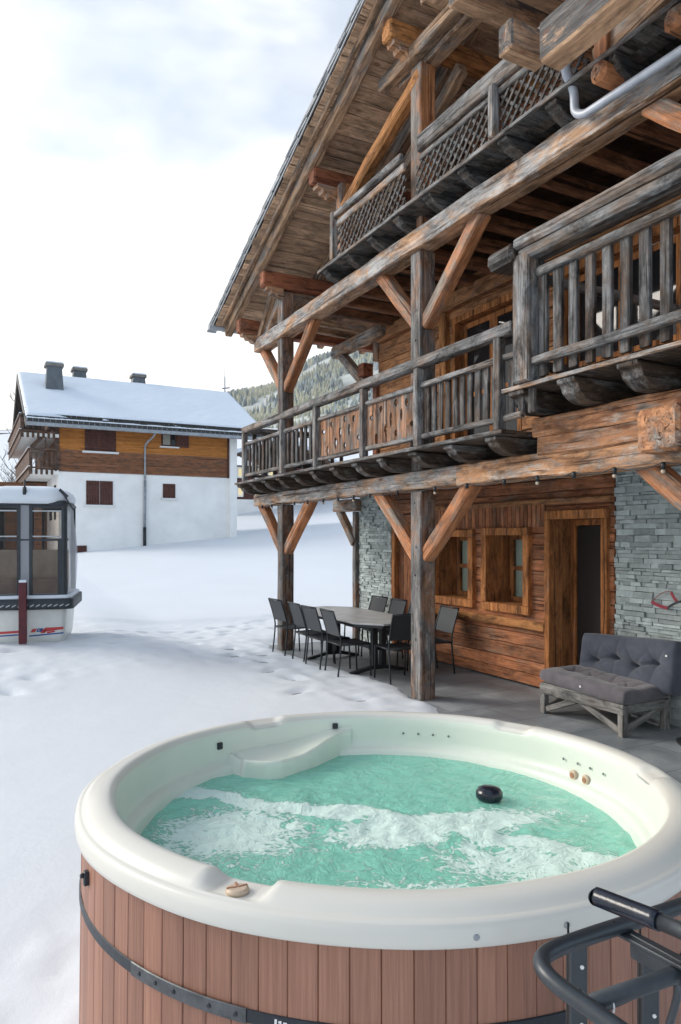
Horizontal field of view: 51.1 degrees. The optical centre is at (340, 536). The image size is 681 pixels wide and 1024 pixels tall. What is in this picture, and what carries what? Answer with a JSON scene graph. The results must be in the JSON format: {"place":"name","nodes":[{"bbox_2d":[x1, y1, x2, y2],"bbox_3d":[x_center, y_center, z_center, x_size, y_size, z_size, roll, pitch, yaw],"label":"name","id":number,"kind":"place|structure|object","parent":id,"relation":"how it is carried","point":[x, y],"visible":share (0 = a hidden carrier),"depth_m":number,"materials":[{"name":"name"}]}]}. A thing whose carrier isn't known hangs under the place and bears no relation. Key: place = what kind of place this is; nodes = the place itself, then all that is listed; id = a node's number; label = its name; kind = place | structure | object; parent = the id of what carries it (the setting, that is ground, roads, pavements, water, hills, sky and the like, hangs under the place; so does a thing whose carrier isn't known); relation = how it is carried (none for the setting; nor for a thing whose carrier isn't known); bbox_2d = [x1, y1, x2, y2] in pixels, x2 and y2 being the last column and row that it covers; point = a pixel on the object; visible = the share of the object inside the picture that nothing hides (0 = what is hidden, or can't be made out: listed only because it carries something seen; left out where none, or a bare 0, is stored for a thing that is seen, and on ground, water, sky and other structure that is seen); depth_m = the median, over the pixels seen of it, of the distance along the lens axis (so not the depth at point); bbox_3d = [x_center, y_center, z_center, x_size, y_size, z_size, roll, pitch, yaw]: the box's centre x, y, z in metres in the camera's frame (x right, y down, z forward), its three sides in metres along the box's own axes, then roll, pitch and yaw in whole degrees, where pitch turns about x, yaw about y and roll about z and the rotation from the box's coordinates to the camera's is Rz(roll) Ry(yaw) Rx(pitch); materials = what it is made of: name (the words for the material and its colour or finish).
{"place":"outdoors","nodes":[
{"label":"outdoors","id":0,"kind":"place"},
{"bbox_2d":[0,0,356,429],"label":"sky","id":1,"kind":"structure","parent":0,"point":[144,144],"materials":[{"name":"white"}]},
{"bbox_2d":[0,355,377,433],"bbox_3d":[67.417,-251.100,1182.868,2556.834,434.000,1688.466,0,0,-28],"label":"hill","id":2,"kind":"structure","parent":0,"point":[347,379],"depth_m":805.07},
{"bbox_2d":[225,350,377,428],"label":"forest","id":3,"kind":"object","parent":2,"relation":"on","point":[319,380],"visible":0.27,"depth_m":811.87,"materials":[{"name":"green plant"}]},
{"bbox_2d":[0,428,437,1023],"bbox_3d":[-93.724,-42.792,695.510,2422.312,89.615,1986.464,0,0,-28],"label":"snow ground","id":4,"kind":"structure","parent":0,"point":[148,648],"depth_m":8.78,"materials":[{"name":"white snow"}]},
{"bbox_2d":[0,387,34,481],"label":"bare tree","id":5,"kind":"object","parent":4,"relation":"on","point":[11,476],"visible":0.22,"depth_m":60.50,"materials":[{"name":"brown plant"}]},
{"bbox_2d":[0,479,81,643],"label":"gondola cabin","id":6,"kind":"object","parent":4,"relation":"on","point":[40,596],"visible":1,"depth_m":11.22,"materials":[{"name":"metal"}]},
{"bbox_2d":[0,505,19,595],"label":"door","id":7,"kind":"structure","parent":6,"relation":"in","point":[4,506],"depth_m":11.09,"materials":[{"name":"metal"}]},
{"bbox_2d":[1,508,33,549],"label":"rear window","id":8,"kind":"structure","parent":6,"relation":"in","point":[2,512],"depth_m":12.30,"materials":[{"name":"metal"}]},
{"bbox_2d":[29,505,64,594],"bbox_3d":[-4.618,0.220,11.219,0.520,1.450,0.040,0,0,-15],"label":"door","id":9,"kind":"structure","parent":6,"relation":"in","point":[61,542],"depth_m":11.24,"materials":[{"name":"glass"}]},
{"bbox_2d":[42,508,67,549],"bbox_3d":[-4.974,0.220,12.547,0.520,1.450,0.035,0,0,-15],"label":"rear window","id":10,"kind":"structure","parent":6,"relation":"in","point":[43,513],"depth_m":12.47,"materials":[{"name":"metal"}]},
{"bbox_2d":[67,506,76,593],"bbox_3d":[-4.498,0.215,11.964,0.080,1.460,1.320,0,0,-15],"label":"side window","id":11,"kind":"structure","parent":6,"relation":"in","point":[72,539],"depth_m":11.74,"materials":[{"name":"grey glass"}]},
{"bbox_2d":[0,360,262,552],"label":"white house","id":12,"kind":"structure","parent":4,"relation":"on","point":[137,460],"depth_m":38.38,"materials":[{"name":"white paint"}]},
{"bbox_2d":[83,480,115,506],"bbox_3d":[-12.448,-2.225,36.848,1.590,1.350,0.180,0,0,-28],"label":"window","id":13,"kind":"structure","parent":12,"relation":"in","point":[92,487],"depth_m":36.84,"materials":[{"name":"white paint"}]},
{"bbox_2d":[82,429,118,453],"bbox_3d":[-12.387,-4.995,36.829,1.800,1.370,0.180,0,0,-28],"label":"window","id":14,"kind":"structure","parent":12,"relation":"in","point":[92,437],"depth_m":36.82,"materials":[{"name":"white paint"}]},
{"bbox_2d":[160,484,177,499],"bbox_3d":[-9.251,-2.430,38.516,0.940,0.880,0.180,0,0,-28],"label":"window","id":15,"kind":"structure","parent":12,"relation":"in","point":[168,489],"depth_m":38.52,"materials":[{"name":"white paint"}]},
{"bbox_2d":[159,434,188,448],"bbox_3d":[-8.993,-5.200,38.594,1.590,0.800,0.150,0,0,-28],"label":"window","id":16,"kind":"structure","parent":12,"relation":"in","point":[167,441],"depth_m":38.62,"materials":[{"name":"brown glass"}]},
{"bbox_2d":[237,438,338,513],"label":"brown chalet","id":17,"kind":"object","parent":4,"relation":"on","point":[245,502],"visible":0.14,"depth_m":61.12,"materials":[{"name":"beige"}]},
{"bbox_2d":[237,467,241,477],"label":"window","id":18,"kind":"structure","parent":17,"relation":"in","point":[239,469],"depth_m":60.61,"materials":[{"name":"beige glass"}]},
{"bbox_2d":[237,487,242,496],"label":"window","id":19,"kind":"structure","parent":17,"relation":"in","point":[239,492],"depth_m":60.61,"materials":[{"name":"beige glass"}]},
{"bbox_2d":[74,711,680,1023],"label":"hot tub","id":20,"kind":"object","parent":4,"relation":"on","point":[364,867],"visible":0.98,"depth_m":2.41,"materials":[{"name":"plastic"}]},
{"bbox_2d":[476,784,502,803],"bbox_3d":[0.692,1.194,3.317,0.124,0.065,0.124,0,0,-28],"label":"floating cap","id":21,"kind":"object","parent":20,"relation":"on","point":[489,794],"visible":1,"depth_m":3.27,"materials":[{"name":"black plastic"}]},
{"bbox_2d":[533,887,680,1023],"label":"cover lifter","id":22,"kind":"object","parent":20,"relation":"attached to","point":[658,967],"visible":1,"depth_m":1.40,"materials":[{"name":"black metal"}]},
{"bbox_2d":[224,641,680,782],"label":"terrace","id":23,"kind":"structure","parent":0,"point":[466,691],"depth_m":7.98,"materials":[{"name":"concrete"}]},
{"bbox_2d":[268,598,312,655],"bbox_3d":[-0.810,1.445,11.533,0.589,0.914,0.475,0,0,-30],"label":"dining chair","id":24,"kind":"object","parent":23,"relation":"on","point":[278,610],"visible":0.86,"depth_m":11.45,"materials":[{"name":"black metal"}]},
{"bbox_2d":[288,601,333,662],"bbox_3d":[-0.451,1.445,10.845,0.590,0.914,0.475,0,0,-25],"label":"dining chair","id":25,"kind":"object","parent":23,"relation":"on","point":[297,614],"visible":0.89,"depth_m":10.75,"materials":[{"name":"black metal"}]},
{"bbox_2d":[300,605,350,669],"bbox_3d":[-0.217,1.445,10.332,0.590,0.914,0.475,0,0,-29],"label":"dining chair","id":26,"kind":"object","parent":23,"relation":"on","point":[311,617],"visible":0.92,"depth_m":10.26,"materials":[{"name":"black metal"}]},
{"bbox_2d":[319,608,371,676],"bbox_3d":[0.067,1.445,9.831,0.590,0.914,0.475,0,0,-24],"label":"dining chair","id":27,"kind":"object","parent":23,"relation":"on","point":[330,622],"visible":0.98,"depth_m":9.74,"materials":[{"name":"black metal"}]},
{"bbox_2d":[307,606,405,674],"bbox_3d":[0.193,1.525,10.621,1.020,0.750,2.550,0,0,-28],"label":"dining table","id":28,"kind":"object","parent":23,"relation":"on","point":[373,621],"visible":0.53,"depth_m":10.03,"materials":[{"name":"ceramic"}]},
{"bbox_2d":[343,595,387,655],"bbox_3d":[0.414,1.445,11.748,0.589,0.914,0.475,0,0,-30],"label":"dining chair","id":29,"kind":"object","parent":23,"relation":"on","point":[377,604],"visible":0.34,"depth_m":11.82,"materials":[{"name":"black metal"}]},
{"bbox_2d":[361,598,406,658],"bbox_3d":[0.684,1.445,11.230,0.590,0.914,0.475,0,0,-25],"label":"dining chair","id":30,"kind":"object","parent":23,"relation":"on","point":[396,606],"visible":0.42,"depth_m":11.31,"materials":[{"name":"black metal"}]},
{"bbox_2d":[374,614,410,684],"bbox_3d":[0.774,1.445,9.433,0.475,0.914,0.589,0,0,-22],"label":"dining chair","id":31,"kind":"object","parent":23,"relation":"on","point":[400,628],"visible":0.62,"depth_m":9.21,"materials":[{"name":"black metal"}]},
{"bbox_2d":[387,602,410,665],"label":"dining chair","id":32,"kind":"object","parent":23,"relation":"on","point":[409,610],"visible":0.08,"depth_m":10.94,"materials":[{"name":"black metal"}]},
{"bbox_2d":[406,605,459,673],"bbox_3d":[1.296,1.445,10.014,0.590,0.914,0.475,0,0,-24],"label":"dining chair","id":33,"kind":"object","parent":23,"relation":"on","point":[446,619],"visible":0.73,"depth_m":10.08,"materials":[{"name":"black metal"}]},
{"bbox_2d":[207,0,680,726],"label":"timber chalet","id":34,"kind":"object","parent":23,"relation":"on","point":[465,232],"visible":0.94,"depth_m":8.19,"materials":[{"name":"wood"}]},
{"bbox_2d":[391,528,410,653],"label":"side door","id":35,"kind":"structure","parent":34,"relation":"in","point":[404,560],"depth_m":11.78,"materials":[{"name":"brown wood"}]},
{"bbox_2d":[435,530,476,607],"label":"window","id":36,"kind":"structure","parent":34,"relation":"in","point":[455,565],"depth_m":10.80,"materials":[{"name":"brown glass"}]},
{"bbox_2d":[261,462,680,508],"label":"string light","id":37,"kind":"object","parent":34,"relation":"hanging from","point":[614,470],"visible":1,"depth_m":6.71,"materials":[{"name":"black metal"}]},
{"bbox_2d":[452,292,521,438],"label":"window","id":38,"kind":"structure","parent":34,"relation":"in","point":[487,316],"depth_m":10.06,"materials":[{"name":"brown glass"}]},
{"bbox_2d":[481,527,543,615],"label":"window","id":39,"kind":"structure","parent":34,"relation":"in","point":[511,548],"depth_m":9.72,"materials":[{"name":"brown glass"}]},
{"bbox_2d":[544,508,615,668],"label":"doorway","id":40,"kind":"structure","parent":34,"relation":"in","point":[581,572],"depth_m":8.68,"materials":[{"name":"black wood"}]},
{"bbox_2d":[564,216,680,366],"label":"window","id":41,"kind":"structure","parent":34,"relation":"in","point":[676,222],"depth_m":7.79,"materials":[{"name":"brown glass"}]},
{"bbox_2d":[651,591,680,608],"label":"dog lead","id":42,"kind":"object","parent":34,"relation":"hanging from","point":[666,607],"visible":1,"depth_m":7.16,"materials":[{"name":"red fabric"}]},
{"bbox_2d":[540,681,670,737],"bbox_3d":[2.751,1.539,7.393,0.780,0.722,1.111,0,0,-28],"label":"wooden bench","id":43,"kind":"object","parent":23,"relation":"on","point":[622,728],"visible":0.56,"depth_m":7.00,"materials":[{"name":"grey wood"}]},
{"bbox_2d":[540,665,665,704],"bbox_3d":[2.655,1.502,7.303,0.604,0.172,1.130,0,2,-28],"label":"seat cushion","id":44,"kind":"object","parent":43,"relation":"on","point":[596,683],"visible":0.98,"depth_m":7.08,"materials":[{"name":"fabric"}]},
{"bbox_2d":[580,633,680,695],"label":"back cushion","id":45,"kind":"object","parent":43,"relation":"on","point":[655,662],"visible":0.81,"depth_m":7.18,"materials":[{"name":"fabric"}]},
{"bbox_2d":[676,737,680,745],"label":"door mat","id":46,"kind":"object","parent":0,"point":[678,740],"depth_m":6.59,"materials":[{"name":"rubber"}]}
]}

